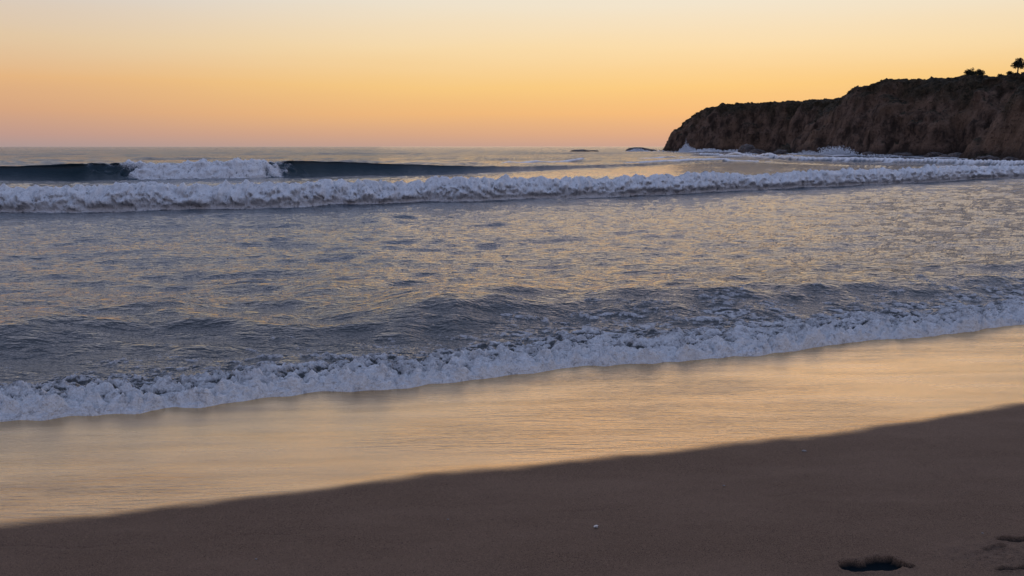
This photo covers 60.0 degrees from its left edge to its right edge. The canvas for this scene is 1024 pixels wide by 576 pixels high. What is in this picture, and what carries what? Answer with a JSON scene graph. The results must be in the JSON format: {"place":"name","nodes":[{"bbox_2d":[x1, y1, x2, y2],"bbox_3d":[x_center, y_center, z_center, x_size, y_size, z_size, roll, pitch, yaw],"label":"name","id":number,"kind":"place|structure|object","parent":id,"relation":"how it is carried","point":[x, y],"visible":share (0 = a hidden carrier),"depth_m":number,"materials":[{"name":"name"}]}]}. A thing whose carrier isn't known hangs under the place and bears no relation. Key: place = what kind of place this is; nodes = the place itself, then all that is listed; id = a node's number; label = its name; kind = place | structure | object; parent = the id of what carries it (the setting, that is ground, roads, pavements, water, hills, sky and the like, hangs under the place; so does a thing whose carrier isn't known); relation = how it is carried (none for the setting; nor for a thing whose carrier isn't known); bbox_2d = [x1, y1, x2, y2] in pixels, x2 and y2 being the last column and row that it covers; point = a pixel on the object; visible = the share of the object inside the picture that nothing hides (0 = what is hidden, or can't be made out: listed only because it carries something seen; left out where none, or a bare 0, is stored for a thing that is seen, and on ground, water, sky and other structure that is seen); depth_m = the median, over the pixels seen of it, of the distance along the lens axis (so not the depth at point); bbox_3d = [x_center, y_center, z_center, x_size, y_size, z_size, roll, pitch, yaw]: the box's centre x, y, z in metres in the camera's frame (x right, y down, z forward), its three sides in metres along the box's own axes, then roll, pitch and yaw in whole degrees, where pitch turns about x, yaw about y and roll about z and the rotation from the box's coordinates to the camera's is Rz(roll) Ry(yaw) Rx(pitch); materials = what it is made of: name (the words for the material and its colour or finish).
{"place":"outdoors","nodes":[
{"label":"outdoors","id":0,"kind":"place"},
{"bbox_2d":[0,147,1023,421],"bbox_3d":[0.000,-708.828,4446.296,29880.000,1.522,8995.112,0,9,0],"label":"sea","id":1,"kind":"structure","parent":0,"point":[138,279],"depth_m":15.25,"materials":[{"name":"liquid"}]},
{"bbox_2d":[570,149,589,151],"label":"sea rock","id":2,"kind":"object","parent":1,"relation":"in","point":[582,150],"visible":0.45,"depth_m":313.67,"materials":[{"name":"grey stone"}]},
{"bbox_2d":[623,148,647,151],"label":"sea spray","id":3,"kind":"object","parent":1,"relation":"on","point":[637,150],"visible":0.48,"depth_m":300.97,"materials":[{"name":"white liquid"}]},
{"bbox_2d":[626,147,647,150],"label":"sea rock","id":4,"kind":"object","parent":1,"relation":"in","point":[636,148],"visible":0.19,"depth_m":312.61,"materials":[{"name":"grey stone"}]},
{"bbox_2d":[678,139,688,150],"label":"sea spray","id":5,"kind":"object","parent":1,"relation":"on","point":[684,146],"visible":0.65,"depth_m":281.07,"materials":[{"name":"white liquid"}]},
{"bbox_2d":[680,147,696,151],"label":"sea spray","id":6,"kind":"object","parent":1,"relation":"on","point":[687,149],"visible":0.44,"depth_m":279.32,"materials":[{"name":"white liquid"}]},
{"bbox_2d":[690,148,720,151],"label":"sea spray","id":7,"kind":"object","parent":1,"relation":"on","point":[705,149],"visible":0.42,"depth_m":267.79,"materials":[{"name":"white liquid"}]},
{"bbox_2d":[719,149,737,151],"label":"sea spray","id":8,"kind":"object","parent":1,"relation":"on","point":[730,150],"visible":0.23,"depth_m":246.06,"materials":[{"name":"white liquid"}]},
{"bbox_2d":[738,144,754,153],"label":"sea rock","id":9,"kind":"object","parent":1,"relation":"in","point":[744,148],"visible":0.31,"depth_m":196.31,"materials":[{"name":"grey stone"}]},
{"bbox_2d":[749,149,765,153],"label":"sea rock","id":10,"kind":"object","parent":1,"relation":"in","point":[754,151],"visible":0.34,"depth_m":192.96,"materials":[{"name":"grey stone"}]},
{"bbox_2d":[773,149,787,153],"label":"sea rock","id":11,"kind":"object","parent":1,"relation":"in","point":[780,151],"visible":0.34,"depth_m":204.71,"materials":[{"name":"grey stone"}]},
{"bbox_2d":[792,150,817,154],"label":"sea spray","id":12,"kind":"object","parent":1,"relation":"on","point":[804,153],"visible":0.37,"depth_m":182.55,"materials":[{"name":"white liquid"}]},
{"bbox_2d":[808,145,861,154],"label":"sea spray","id":13,"kind":"object","parent":1,"relation":"on","point":[838,152],"visible":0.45,"depth_m":169.43,"materials":[{"name":"white liquid"}]},
{"bbox_2d":[862,152,874,154],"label":"sea rock","id":14,"kind":"object","parent":1,"relation":"in","point":[867,153],"visible":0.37,"depth_m":174.88,"materials":[{"name":"grey stone"}]},
{"bbox_2d":[864,154,904,156],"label":"sea spray","id":15,"kind":"object","parent":1,"relation":"on","point":[879,155],"visible":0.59,"depth_m":162.39,"materials":[{"name":"white liquid"}]},
{"bbox_2d":[893,152,913,155],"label":"sea rock","id":16,"kind":"object","parent":1,"relation":"in","point":[903,154],"visible":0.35,"depth_m":165.40,"materials":[{"name":"grey stone"}]},
{"bbox_2d":[923,152,942,156],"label":"sea rock","id":17,"kind":"object","parent":1,"relation":"in","point":[934,154],"visible":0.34,"depth_m":156.96,"materials":[{"name":"grey stone"}]},
{"bbox_2d":[948,152,960,156],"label":"sea rock","id":18,"kind":"object","parent":1,"relation":"in","point":[956,154],"visible":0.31,"depth_m":147.74,"materials":[{"name":"grey stone"}]},
{"bbox_2d":[973,155,1000,160],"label":"sea rock","id":19,"kind":"object","parent":1,"relation":"in","point":[987,157],"visible":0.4,"depth_m":118.14,"materials":[{"name":"grey stone"}]},
{"bbox_2d":[1000,157,1018,160],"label":"sea rock","id":20,"kind":"object","parent":1,"relation":"in","point":[1011,158],"visible":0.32,"depth_m":112.16,"materials":[{"name":"grey stone"}]},
{"bbox_2d":[0,325,1023,575],"bbox_3d":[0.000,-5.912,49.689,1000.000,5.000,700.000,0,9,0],"label":"beach sand","id":21,"kind":"structure","parent":0,"point":[910,463],"depth_m":5.17,"materials":[{"name":"brown sand"}]},
{"bbox_2d":[0,0,1023,146],"label":"sky","id":22,"kind":"structure","parent":0,"point":[74,73],"materials":[{"name":"orange"}]},
{"bbox_2d":[659,72,1023,160],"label":"headland","id":23,"kind":"structure","parent":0,"point":[970,122],"depth_m":181.74,"materials":[{"name":"brown stone"}]},
{"bbox_2d":[679,72,1023,127],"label":"coastal scrub","id":24,"kind":"object","parent":23,"relation":"on","point":[886,96],"visible":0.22,"depth_m":183.54,"materials":[{"name":"plant"}]},
{"bbox_2d":[964,68,975,74],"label":"shrub","id":25,"kind":"object","parent":23,"relation":"on","point":[969,72],"visible":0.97,"depth_m":175.15,"materials":[{"name":"green plant"}]},
{"bbox_2d":[972,69,984,75],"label":"shrub","id":26,"kind":"object","parent":23,"relation":"on","point":[980,72],"visible":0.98,"depth_m":173.28,"materials":[{"name":"green plant"}]},
{"bbox_2d":[1010,58,1023,72],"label":"tree","id":27,"kind":"object","parent":23,"relation":"on","point":[1018,63],"visible":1,"depth_m":166.32,"materials":[{"name":"green plant"}]}
]}

